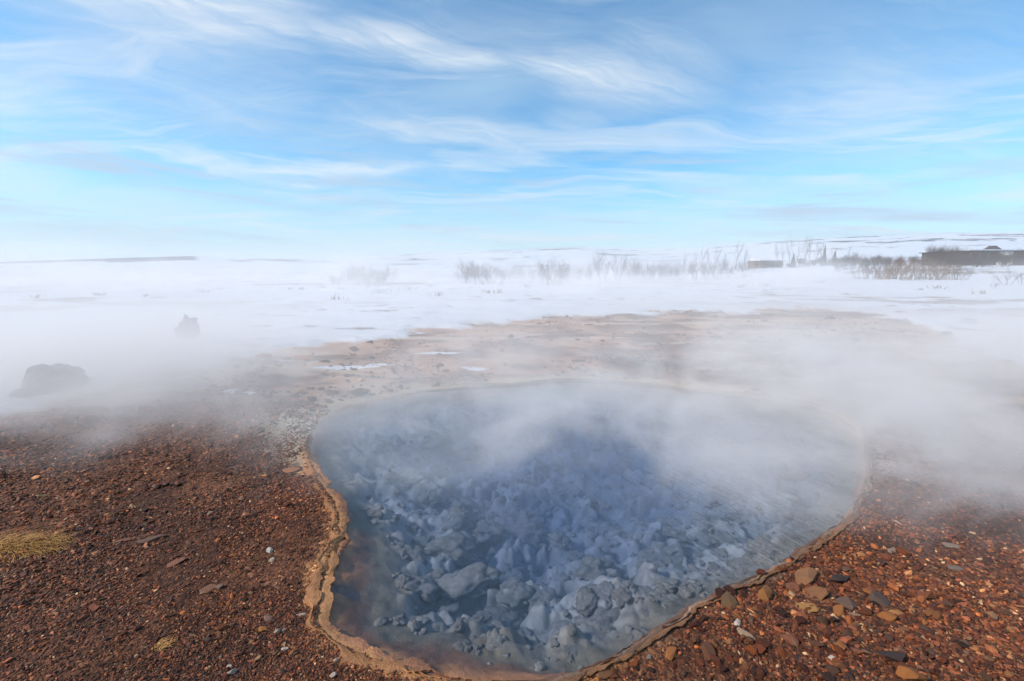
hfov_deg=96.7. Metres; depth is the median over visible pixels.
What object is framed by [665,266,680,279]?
bare shrub
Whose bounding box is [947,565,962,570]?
stone
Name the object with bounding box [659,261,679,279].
bare shrub
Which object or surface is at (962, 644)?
stone
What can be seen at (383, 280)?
bare shrub
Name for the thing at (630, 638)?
submerged boulder
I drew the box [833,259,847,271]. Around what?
dark bush
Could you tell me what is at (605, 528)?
submerged boulder
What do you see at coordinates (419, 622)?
rubble
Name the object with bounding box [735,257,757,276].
bare shrub
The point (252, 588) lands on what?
stone
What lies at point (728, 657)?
stone
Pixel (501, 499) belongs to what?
submerged boulder
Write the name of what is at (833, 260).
dark bush
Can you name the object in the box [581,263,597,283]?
bare shrub
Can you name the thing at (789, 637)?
stone
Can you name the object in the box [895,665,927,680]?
stone
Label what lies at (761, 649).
stone
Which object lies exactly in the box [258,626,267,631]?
stone
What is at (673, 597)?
submerged boulder
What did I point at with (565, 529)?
submerged boulder
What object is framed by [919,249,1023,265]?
long building
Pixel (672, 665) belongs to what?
stone
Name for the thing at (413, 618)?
submerged boulder
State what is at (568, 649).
submerged boulder
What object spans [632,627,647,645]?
submerged boulder
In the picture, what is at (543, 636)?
submerged boulder
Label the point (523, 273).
bare shrub
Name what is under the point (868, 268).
twiggy bush
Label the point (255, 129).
sky
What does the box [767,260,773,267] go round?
dark bush
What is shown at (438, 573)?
submerged boulder
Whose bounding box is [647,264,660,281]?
bare shrub
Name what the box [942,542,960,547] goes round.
stone
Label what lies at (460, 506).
submerged boulder
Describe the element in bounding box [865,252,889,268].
dark bush
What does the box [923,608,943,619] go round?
stone
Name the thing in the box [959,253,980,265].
dark bush
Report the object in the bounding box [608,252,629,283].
bare tree
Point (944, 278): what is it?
dry shrub
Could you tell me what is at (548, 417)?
submerged boulder
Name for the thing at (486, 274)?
bare shrub
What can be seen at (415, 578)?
submerged boulder
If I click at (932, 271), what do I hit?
dry shrub
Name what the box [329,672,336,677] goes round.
stone
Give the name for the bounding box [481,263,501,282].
bare shrub
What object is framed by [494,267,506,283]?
bare shrub
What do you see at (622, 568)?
submerged boulder
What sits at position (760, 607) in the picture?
stone
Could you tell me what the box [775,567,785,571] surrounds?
stone
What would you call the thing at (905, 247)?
hills
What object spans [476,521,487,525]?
submerged boulder
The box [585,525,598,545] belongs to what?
submerged boulder
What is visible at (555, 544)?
submerged boulder
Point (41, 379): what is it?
boulder
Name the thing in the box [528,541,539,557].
submerged boulder
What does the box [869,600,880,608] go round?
stone
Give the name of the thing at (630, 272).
bare shrub
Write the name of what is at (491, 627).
submerged boulder
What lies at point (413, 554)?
submerged boulder
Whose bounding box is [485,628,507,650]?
submerged boulder
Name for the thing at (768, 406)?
water
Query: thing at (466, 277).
bare shrub
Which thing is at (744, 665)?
stone
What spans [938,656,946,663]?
stone
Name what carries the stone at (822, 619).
on the ground at (116, 337)
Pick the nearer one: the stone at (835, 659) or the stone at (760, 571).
the stone at (835, 659)
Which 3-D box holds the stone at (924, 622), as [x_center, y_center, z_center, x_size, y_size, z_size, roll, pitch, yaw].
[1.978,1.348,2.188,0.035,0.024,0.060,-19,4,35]
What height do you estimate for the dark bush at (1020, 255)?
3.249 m
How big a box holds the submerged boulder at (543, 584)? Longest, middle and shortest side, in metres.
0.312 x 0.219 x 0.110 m
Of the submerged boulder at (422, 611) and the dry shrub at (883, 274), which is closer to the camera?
the submerged boulder at (422, 611)
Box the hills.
[0,232,1023,271]
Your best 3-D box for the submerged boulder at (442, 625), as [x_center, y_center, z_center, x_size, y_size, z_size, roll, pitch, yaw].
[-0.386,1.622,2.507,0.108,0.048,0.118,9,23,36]
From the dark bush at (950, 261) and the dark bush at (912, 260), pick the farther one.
the dark bush at (912, 260)
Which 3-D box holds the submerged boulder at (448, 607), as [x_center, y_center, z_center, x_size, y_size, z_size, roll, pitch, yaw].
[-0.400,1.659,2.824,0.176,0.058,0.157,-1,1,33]
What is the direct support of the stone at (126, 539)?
on the ground at (116, 337)
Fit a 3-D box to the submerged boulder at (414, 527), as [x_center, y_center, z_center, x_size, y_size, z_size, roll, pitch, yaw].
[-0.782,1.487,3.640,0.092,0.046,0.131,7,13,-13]
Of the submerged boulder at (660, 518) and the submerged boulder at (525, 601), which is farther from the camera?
the submerged boulder at (660, 518)
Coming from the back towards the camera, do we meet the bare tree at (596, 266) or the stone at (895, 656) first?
the bare tree at (596, 266)
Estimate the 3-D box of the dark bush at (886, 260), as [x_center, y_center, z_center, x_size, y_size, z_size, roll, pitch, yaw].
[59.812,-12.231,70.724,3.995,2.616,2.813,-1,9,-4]
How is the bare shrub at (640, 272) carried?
on the ground at (116, 337)
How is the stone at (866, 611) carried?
on the gravel
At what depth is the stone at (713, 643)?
2.10 m
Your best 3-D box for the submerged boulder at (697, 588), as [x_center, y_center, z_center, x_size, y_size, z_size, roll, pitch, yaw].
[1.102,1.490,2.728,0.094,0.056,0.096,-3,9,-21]
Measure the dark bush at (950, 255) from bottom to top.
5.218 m
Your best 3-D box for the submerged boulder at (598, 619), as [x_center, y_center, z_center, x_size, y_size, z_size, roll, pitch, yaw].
[0.542,1.635,2.602,0.322,0.172,0.243,-5,10,-27]
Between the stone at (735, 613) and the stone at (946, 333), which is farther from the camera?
the stone at (946, 333)
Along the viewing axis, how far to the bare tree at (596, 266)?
49.33 m
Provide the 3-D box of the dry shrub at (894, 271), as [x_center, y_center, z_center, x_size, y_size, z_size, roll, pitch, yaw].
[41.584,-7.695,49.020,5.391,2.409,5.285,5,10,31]
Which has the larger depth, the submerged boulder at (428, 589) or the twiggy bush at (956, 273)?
the twiggy bush at (956, 273)
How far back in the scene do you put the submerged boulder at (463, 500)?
4.25 m
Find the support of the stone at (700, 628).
on the ground at (116, 337)
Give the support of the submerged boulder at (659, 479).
on the ground at (116, 337)
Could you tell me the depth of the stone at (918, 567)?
2.61 m
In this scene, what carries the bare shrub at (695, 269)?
on the ground at (116, 337)
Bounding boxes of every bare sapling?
[786,237,794,260]
[806,239,811,265]
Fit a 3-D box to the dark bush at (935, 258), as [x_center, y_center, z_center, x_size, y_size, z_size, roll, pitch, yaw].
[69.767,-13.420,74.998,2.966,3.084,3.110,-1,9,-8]
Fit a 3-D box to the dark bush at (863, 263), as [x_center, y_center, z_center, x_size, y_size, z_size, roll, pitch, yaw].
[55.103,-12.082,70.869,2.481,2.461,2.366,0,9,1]
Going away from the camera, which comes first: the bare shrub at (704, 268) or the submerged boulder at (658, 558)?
the submerged boulder at (658, 558)
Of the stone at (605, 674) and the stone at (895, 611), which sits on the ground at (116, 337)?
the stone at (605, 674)
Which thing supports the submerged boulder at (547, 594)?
on the ground at (116, 337)
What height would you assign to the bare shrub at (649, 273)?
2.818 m
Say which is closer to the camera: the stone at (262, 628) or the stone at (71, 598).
the stone at (262, 628)
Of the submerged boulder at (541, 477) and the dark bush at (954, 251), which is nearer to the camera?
the submerged boulder at (541, 477)
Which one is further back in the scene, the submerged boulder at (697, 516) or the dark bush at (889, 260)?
the dark bush at (889, 260)
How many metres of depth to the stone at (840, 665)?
1.93 m
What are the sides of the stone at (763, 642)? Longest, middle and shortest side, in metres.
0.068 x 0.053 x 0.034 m
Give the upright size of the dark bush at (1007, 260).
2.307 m
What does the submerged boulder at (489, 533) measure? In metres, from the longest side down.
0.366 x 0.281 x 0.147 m
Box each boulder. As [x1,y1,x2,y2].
[8,363,88,397]
[174,314,200,338]
[366,509,382,519]
[391,617,405,625]
[393,540,404,546]
[395,574,411,588]
[396,480,409,487]
[396,549,408,559]
[402,545,427,566]
[403,574,439,601]
[404,478,414,484]
[408,522,419,531]
[409,615,417,620]
[410,536,434,547]
[410,576,423,580]
[412,478,421,484]
[415,545,433,558]
[417,489,437,506]
[419,608,436,615]
[420,601,434,610]
[422,569,435,576]
[425,535,434,540]
[426,531,475,554]
[432,567,447,579]
[434,599,459,614]
[435,562,500,600]
[438,506,469,530]
[439,621,448,632]
[442,493,473,509]
[442,548,475,567]
[451,504,464,509]
[452,639,472,652]
[454,617,465,633]
[466,606,482,616]
[468,522,505,544]
[470,643,482,655]
[472,611,491,623]
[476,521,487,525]
[482,499,493,510]
[483,606,523,629]
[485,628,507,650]
[487,624,494,630]
[495,576,533,607]
[496,495,506,503]
[497,605,508,611]
[499,564,524,579]
[510,514,530,536]
[511,522,548,545]
[515,627,531,635]
[521,592,533,604]
[521,605,528,616]
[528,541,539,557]
[528,584,556,611]
[531,584,538,592]
[531,619,572,642]
[535,473,548,483]
[539,582,547,587]
[542,412,559,422]
[548,531,571,549]
[550,533,573,548]
[554,525,570,533]
[556,481,584,497]
[562,644,577,658]
[563,609,569,617]
[565,654,574,663]
[567,623,575,634]
[570,549,584,559]
[573,607,619,630]
[575,586,596,616]
[577,516,604,530]
[578,555,613,580]
[581,520,620,537]
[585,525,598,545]
[585,580,614,611]
[589,415,605,421]
[590,497,597,503]
[600,485,610,490]
[602,625,615,634]
[604,549,615,556]
[608,538,620,547]
[611,587,631,608]
[613,579,631,593]
[619,565,626,571]
[626,634,635,645]
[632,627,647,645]
[635,558,651,572]
[635,585,652,596]
[638,548,684,569]
[639,606,648,616]
[651,475,666,483]
[652,587,675,602]
[654,515,666,526]
[654,575,678,592]
[656,422,694,440]
[660,613,676,623]
[662,473,675,489]
[662,526,688,543]
[662,544,677,555]
[665,516,682,526]
[666,593,680,600]
[676,505,686,509]
[678,586,694,599]
[679,467,697,478]
[684,579,700,584]
[687,563,702,571]
[687,583,702,593]
[690,511,715,520]
[698,560,705,566]
[701,533,717,545]
[706,561,724,574]
[711,530,734,544]
[712,548,726,557]
[724,512,749,522]
[729,553,760,573]
[734,571,744,577]
[740,525,751,537]
[746,536,782,556]
[751,552,777,569]
[757,534,770,540]
[778,506,793,518]
[790,497,801,503]
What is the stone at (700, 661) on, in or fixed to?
on the ground at (116, 337)
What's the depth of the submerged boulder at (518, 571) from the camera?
3.37 m
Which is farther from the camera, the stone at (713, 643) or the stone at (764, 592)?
the stone at (764, 592)
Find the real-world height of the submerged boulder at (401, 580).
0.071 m
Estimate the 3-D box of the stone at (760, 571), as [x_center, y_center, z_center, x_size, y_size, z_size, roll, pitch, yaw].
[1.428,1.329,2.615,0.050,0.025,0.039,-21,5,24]
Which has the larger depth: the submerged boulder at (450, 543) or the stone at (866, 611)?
the submerged boulder at (450, 543)
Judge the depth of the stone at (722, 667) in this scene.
1.97 m
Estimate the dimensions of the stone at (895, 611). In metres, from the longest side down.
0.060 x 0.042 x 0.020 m
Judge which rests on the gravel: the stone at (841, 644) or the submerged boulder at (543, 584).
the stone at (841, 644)
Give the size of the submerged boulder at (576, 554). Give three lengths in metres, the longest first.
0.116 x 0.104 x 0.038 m
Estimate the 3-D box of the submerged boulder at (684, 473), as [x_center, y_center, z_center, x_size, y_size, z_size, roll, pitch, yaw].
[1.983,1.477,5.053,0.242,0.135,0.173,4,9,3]
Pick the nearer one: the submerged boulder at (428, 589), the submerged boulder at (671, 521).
the submerged boulder at (428, 589)
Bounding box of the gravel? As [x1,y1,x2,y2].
[0,384,1023,680]
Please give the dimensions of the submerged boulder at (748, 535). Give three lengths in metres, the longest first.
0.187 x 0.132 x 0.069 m
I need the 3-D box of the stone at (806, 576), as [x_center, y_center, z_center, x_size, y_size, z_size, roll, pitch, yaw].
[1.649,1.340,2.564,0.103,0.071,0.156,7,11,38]
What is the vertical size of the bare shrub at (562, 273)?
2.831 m
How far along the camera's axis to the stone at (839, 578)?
2.52 m
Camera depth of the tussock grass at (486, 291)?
48.99 m
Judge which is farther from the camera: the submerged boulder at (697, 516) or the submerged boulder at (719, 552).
the submerged boulder at (697, 516)
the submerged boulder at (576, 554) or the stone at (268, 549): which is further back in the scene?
the submerged boulder at (576, 554)
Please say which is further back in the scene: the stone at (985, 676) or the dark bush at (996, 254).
the dark bush at (996, 254)
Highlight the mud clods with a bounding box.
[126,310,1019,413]
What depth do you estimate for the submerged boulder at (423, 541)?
3.52 m
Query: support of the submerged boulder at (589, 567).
on the ground at (116, 337)
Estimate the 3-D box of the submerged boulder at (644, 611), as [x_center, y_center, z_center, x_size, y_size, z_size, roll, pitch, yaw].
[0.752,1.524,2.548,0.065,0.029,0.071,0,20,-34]
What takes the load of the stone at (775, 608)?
on the gravel
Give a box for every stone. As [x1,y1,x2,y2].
[63,595,73,601]
[112,538,131,542]
[137,534,169,543]
[167,557,186,567]
[199,584,216,592]
[215,584,223,588]
[215,624,226,630]
[227,668,236,674]
[246,586,254,591]
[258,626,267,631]
[263,613,272,621]
[266,547,272,552]
[283,467,299,472]
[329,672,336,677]
[596,670,613,679]
[630,658,639,665]
[665,646,676,660]
[669,662,675,668]
[691,620,700,626]
[692,636,699,642]
[696,626,704,631]
[696,656,703,665]
[698,616,706,622]
[701,641,715,659]
[707,638,717,648]
[709,654,720,665]
[715,587,724,598]
[719,664,726,671]
[721,591,737,607]
[723,585,736,595]
[726,654,733,662]
[733,611,743,618]
[734,618,740,625]
[734,652,740,661]
[737,627,754,640]
[741,661,749,669]
[744,645,757,654]
[746,636,752,641]
[751,665,756,676]
[753,644,765,653]
[755,638,770,646]
[756,569,764,574]
[756,604,765,610]
[756,666,764,679]
[757,585,772,600]
[773,606,783,610]
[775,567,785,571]
[775,610,786,616]
[777,645,789,658]
[779,634,799,646]
[785,582,801,591]
[794,567,817,585]
[795,603,819,611]
[795,617,807,624]
[797,636,803,642]
[798,661,809,672]
[801,585,828,599]
[808,640,823,646]
[816,616,828,625]
[819,672,835,680]
[823,570,832,576]
[823,664,839,673]
[830,573,848,582]
[831,657,842,662]
[832,643,846,656]
[832,661,846,668]
[833,605,844,616]
[834,596,857,609]
[836,640,846,649]
[850,647,864,653]
[851,338,859,341]
[858,608,872,615]
[868,590,891,607]
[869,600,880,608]
[872,650,905,661]
[877,611,896,620]
[887,548,895,552]
[888,609,902,614]
[894,661,909,669]
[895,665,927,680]
[896,548,911,555]
[912,565,921,569]
[918,617,927,624]
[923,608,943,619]
[924,635,935,640]
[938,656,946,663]
[941,331,951,335]
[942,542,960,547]
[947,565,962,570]
[952,639,968,648]
[979,671,992,680]
[992,607,1008,614]
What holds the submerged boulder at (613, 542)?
on the ground at (116, 337)
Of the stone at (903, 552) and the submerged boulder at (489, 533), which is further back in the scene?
the submerged boulder at (489, 533)
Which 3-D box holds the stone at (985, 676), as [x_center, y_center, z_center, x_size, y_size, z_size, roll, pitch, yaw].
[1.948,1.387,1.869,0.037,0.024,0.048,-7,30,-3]
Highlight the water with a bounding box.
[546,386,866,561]
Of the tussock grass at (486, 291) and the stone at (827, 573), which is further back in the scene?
the tussock grass at (486, 291)
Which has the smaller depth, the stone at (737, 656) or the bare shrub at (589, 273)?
the stone at (737, 656)
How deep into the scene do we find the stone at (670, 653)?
2.05 m
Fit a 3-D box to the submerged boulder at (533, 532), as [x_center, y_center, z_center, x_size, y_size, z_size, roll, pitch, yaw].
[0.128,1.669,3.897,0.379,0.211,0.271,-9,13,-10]
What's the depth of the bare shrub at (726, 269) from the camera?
65.29 m
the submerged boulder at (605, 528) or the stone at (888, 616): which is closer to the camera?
the stone at (888, 616)
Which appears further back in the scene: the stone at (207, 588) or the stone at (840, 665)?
the stone at (207, 588)
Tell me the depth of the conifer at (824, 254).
110.05 m
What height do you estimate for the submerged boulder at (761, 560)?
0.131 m
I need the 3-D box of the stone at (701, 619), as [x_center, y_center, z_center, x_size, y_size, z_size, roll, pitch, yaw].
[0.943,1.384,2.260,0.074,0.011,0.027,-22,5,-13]
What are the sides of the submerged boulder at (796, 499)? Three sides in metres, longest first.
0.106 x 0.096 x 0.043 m
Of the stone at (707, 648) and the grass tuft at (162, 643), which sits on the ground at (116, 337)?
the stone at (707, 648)
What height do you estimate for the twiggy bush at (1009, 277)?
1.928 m
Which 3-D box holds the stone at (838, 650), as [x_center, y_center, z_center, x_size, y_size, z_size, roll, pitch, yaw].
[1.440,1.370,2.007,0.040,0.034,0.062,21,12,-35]
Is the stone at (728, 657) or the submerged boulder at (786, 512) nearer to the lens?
the stone at (728, 657)
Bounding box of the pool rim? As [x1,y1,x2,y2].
[303,375,872,680]
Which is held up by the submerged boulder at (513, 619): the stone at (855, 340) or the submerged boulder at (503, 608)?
the submerged boulder at (503, 608)
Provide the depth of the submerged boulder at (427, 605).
2.77 m
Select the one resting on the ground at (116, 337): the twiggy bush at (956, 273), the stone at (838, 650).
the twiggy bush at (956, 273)
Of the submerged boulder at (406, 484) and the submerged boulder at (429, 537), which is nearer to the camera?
the submerged boulder at (429, 537)
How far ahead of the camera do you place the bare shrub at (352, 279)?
47.28 m
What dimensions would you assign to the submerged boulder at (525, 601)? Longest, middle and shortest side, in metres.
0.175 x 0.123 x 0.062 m
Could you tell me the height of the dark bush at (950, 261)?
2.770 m
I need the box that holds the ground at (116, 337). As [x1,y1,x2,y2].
[0,265,1023,680]
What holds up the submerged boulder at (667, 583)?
on the ground at (116, 337)
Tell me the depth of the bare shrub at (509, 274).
54.47 m
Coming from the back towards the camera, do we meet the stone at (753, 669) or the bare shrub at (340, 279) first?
the bare shrub at (340, 279)
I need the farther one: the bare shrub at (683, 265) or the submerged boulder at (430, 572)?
the bare shrub at (683, 265)
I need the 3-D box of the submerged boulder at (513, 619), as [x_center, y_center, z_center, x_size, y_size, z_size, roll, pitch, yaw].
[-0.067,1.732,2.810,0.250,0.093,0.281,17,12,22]
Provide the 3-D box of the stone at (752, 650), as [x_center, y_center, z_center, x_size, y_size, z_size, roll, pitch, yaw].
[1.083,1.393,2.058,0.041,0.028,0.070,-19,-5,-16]
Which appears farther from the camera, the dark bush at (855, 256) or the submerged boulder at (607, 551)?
the dark bush at (855, 256)
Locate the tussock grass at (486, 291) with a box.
[0,265,993,299]
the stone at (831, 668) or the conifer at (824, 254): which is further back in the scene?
the conifer at (824, 254)
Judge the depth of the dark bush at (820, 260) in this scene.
96.59 m
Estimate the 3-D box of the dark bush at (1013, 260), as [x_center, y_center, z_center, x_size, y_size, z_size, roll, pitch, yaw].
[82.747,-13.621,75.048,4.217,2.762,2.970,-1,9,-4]
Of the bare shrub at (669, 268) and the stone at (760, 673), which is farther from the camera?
the bare shrub at (669, 268)
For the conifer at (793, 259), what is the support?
on the ground at (116, 337)
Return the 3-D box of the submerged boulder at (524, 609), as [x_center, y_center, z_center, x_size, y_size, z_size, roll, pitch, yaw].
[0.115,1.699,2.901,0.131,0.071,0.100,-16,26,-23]
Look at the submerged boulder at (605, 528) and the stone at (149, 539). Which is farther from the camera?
the submerged boulder at (605, 528)
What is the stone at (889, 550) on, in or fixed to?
on the ground at (116, 337)
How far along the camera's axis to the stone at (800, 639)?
2.08 m
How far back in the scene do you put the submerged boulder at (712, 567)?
2.99 m
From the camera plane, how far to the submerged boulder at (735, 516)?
3.82 m
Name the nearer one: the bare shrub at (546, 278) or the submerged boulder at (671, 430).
the submerged boulder at (671, 430)
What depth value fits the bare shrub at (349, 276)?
45.68 m
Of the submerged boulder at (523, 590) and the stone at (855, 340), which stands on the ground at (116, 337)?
the submerged boulder at (523, 590)
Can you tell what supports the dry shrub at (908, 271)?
on the ground at (116, 337)
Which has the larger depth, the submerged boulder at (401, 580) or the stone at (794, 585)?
the submerged boulder at (401, 580)
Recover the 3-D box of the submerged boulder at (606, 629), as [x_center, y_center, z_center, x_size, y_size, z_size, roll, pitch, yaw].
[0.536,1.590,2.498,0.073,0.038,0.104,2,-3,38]
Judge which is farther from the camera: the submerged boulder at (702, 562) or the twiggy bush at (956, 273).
the twiggy bush at (956, 273)
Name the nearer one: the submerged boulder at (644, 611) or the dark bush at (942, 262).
the submerged boulder at (644, 611)
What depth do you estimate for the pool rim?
2.64 m
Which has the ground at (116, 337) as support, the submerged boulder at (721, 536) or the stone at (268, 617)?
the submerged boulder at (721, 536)
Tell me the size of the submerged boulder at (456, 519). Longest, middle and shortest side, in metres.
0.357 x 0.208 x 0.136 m
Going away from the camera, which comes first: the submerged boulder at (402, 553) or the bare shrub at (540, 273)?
the submerged boulder at (402, 553)
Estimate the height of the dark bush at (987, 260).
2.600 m
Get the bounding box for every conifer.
[789,253,796,266]
[820,245,826,265]
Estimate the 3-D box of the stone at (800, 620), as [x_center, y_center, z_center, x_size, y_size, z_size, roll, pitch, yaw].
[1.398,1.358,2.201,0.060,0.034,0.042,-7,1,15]
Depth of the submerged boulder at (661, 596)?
2.70 m
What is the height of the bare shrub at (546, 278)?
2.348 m
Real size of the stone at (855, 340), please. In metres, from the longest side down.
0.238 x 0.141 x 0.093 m
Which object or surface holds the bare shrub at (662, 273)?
on the ground at (116, 337)
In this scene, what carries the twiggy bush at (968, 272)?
on the ground at (116, 337)
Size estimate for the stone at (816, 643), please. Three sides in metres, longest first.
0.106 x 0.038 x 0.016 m
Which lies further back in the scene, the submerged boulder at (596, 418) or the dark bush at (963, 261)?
the dark bush at (963, 261)
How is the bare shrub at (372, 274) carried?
on the ground at (116, 337)
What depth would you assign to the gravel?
2.52 m
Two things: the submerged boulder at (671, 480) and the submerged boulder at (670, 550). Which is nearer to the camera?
the submerged boulder at (670, 550)
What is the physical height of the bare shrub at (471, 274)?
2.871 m
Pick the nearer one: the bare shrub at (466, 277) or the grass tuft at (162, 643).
the grass tuft at (162, 643)
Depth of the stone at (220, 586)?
2.43 m
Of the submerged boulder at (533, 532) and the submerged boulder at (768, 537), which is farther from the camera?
the submerged boulder at (533, 532)
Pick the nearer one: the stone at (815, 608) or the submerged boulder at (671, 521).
the stone at (815, 608)
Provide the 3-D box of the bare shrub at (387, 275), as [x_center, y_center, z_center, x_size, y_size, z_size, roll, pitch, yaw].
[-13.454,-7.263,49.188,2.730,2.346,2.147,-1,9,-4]
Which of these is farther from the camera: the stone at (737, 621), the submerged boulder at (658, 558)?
the submerged boulder at (658, 558)
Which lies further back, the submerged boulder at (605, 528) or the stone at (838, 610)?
the submerged boulder at (605, 528)
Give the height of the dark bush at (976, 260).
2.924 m
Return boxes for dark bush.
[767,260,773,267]
[795,257,806,265]
[813,256,826,266]
[827,257,840,264]
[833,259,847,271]
[839,256,864,269]
[844,251,867,267]
[857,255,875,270]
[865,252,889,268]
[879,256,893,267]
[885,254,910,267]
[908,256,918,265]
[920,242,951,265]
[927,252,943,267]
[936,249,963,265]
[939,253,957,265]
[942,251,963,267]
[943,243,970,265]
[949,247,981,264]
[954,255,974,266]
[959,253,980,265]
[966,251,1000,267]
[979,252,996,265]
[986,249,1005,264]
[996,253,1012,266]
[1006,251,1023,265]
[1008,249,1023,265]
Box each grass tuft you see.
[0,524,76,564]
[152,636,176,651]
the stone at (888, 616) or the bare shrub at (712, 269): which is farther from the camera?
the bare shrub at (712, 269)
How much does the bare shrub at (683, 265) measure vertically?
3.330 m
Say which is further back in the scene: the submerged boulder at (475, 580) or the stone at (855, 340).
the stone at (855, 340)
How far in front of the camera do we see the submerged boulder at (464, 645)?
2.27 m
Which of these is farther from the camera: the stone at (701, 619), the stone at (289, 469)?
the stone at (289, 469)
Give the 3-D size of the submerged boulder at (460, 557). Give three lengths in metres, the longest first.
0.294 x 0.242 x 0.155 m
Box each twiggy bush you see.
[861,265,875,278]
[951,266,967,279]
[959,266,973,279]
[994,268,1023,285]
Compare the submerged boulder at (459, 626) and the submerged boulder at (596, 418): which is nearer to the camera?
the submerged boulder at (459, 626)
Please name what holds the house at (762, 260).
on the ground at (116, 337)
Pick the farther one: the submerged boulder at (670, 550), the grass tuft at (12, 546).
the submerged boulder at (670, 550)
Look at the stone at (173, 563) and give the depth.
2.62 m
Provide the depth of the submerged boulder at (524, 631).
2.65 m
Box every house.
[746,258,784,268]
[985,246,1000,248]
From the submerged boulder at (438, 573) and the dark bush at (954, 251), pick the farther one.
the dark bush at (954, 251)
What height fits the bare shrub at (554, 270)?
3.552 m
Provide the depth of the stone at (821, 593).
2.42 m
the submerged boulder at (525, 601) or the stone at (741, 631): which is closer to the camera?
the stone at (741, 631)
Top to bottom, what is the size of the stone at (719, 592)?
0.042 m
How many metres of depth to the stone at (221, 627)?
2.16 m
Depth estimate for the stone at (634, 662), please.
2.01 m
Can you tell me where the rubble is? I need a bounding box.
[341,398,855,670]
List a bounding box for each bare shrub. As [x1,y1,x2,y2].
[328,272,336,285]
[334,277,341,286]
[341,267,353,284]
[343,261,369,284]
[348,267,360,284]
[360,264,384,284]
[361,272,375,286]
[375,273,386,285]
[379,265,397,283]
[453,267,470,283]
[456,259,480,283]
[464,262,484,283]
[473,263,488,282]
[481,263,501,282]
[481,269,493,283]
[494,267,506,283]
[506,264,528,282]
[506,265,522,282]
[535,258,554,283]
[539,256,568,283]
[539,264,554,284]
[553,262,572,283]
[562,264,577,282]
[569,266,584,282]
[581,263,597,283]
[619,257,642,280]
[629,261,641,280]
[629,262,652,280]
[639,263,656,280]
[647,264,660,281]
[653,259,667,280]
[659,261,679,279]
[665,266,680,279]
[671,260,694,280]
[686,261,704,279]
[698,260,713,278]
[708,258,728,278]
[716,259,739,277]
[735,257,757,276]
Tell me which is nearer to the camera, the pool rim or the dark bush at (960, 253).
the pool rim
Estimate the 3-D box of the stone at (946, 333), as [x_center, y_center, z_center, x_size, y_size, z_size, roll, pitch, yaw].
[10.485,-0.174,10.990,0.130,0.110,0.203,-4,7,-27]
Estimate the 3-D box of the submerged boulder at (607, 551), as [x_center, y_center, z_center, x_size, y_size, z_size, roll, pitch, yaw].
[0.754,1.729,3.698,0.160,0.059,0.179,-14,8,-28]
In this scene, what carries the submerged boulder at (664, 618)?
on the ground at (116, 337)
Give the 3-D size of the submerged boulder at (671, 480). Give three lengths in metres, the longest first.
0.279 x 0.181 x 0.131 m
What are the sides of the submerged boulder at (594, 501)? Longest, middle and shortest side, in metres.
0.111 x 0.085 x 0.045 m
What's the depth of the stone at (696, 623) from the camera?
2.22 m
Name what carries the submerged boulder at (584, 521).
on the ground at (116, 337)
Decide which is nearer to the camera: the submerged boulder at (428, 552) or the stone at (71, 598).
the stone at (71, 598)
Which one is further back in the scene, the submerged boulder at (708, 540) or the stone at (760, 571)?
the submerged boulder at (708, 540)
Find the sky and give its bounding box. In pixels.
[0,0,1023,261]
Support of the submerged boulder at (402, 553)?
on the ground at (116, 337)
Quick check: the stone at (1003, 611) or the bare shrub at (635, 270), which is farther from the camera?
the bare shrub at (635, 270)
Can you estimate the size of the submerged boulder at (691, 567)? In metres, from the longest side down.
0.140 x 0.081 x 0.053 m
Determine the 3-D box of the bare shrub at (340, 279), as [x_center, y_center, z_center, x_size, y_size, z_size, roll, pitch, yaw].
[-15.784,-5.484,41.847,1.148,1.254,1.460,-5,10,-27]
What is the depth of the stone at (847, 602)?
2.32 m
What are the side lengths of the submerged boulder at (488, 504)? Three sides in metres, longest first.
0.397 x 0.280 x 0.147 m
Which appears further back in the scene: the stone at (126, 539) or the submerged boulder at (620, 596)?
the stone at (126, 539)
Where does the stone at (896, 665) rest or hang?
on the gravel
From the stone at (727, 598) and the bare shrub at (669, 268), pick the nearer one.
the stone at (727, 598)
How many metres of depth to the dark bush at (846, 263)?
74.75 m
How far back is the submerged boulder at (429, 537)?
3.58 m
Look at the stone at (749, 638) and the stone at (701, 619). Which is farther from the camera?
the stone at (701, 619)
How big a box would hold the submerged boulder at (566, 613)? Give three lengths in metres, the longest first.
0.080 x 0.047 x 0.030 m
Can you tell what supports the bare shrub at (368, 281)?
on the ground at (116, 337)
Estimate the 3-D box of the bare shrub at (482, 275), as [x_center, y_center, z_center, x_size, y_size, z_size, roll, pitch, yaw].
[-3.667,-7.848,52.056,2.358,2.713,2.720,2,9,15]
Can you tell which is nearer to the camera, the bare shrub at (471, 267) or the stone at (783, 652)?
the stone at (783, 652)
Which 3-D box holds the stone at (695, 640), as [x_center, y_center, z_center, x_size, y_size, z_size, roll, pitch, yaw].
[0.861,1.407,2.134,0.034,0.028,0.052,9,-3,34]
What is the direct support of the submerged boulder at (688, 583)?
on the ground at (116, 337)
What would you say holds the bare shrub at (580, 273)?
on the ground at (116, 337)
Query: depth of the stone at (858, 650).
2.01 m
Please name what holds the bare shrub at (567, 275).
on the ground at (116, 337)
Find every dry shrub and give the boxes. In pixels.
[848,262,904,279]
[855,255,954,280]
[870,258,927,280]
[903,256,961,280]
[914,262,967,279]
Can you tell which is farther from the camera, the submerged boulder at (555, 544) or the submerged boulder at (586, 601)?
the submerged boulder at (555, 544)

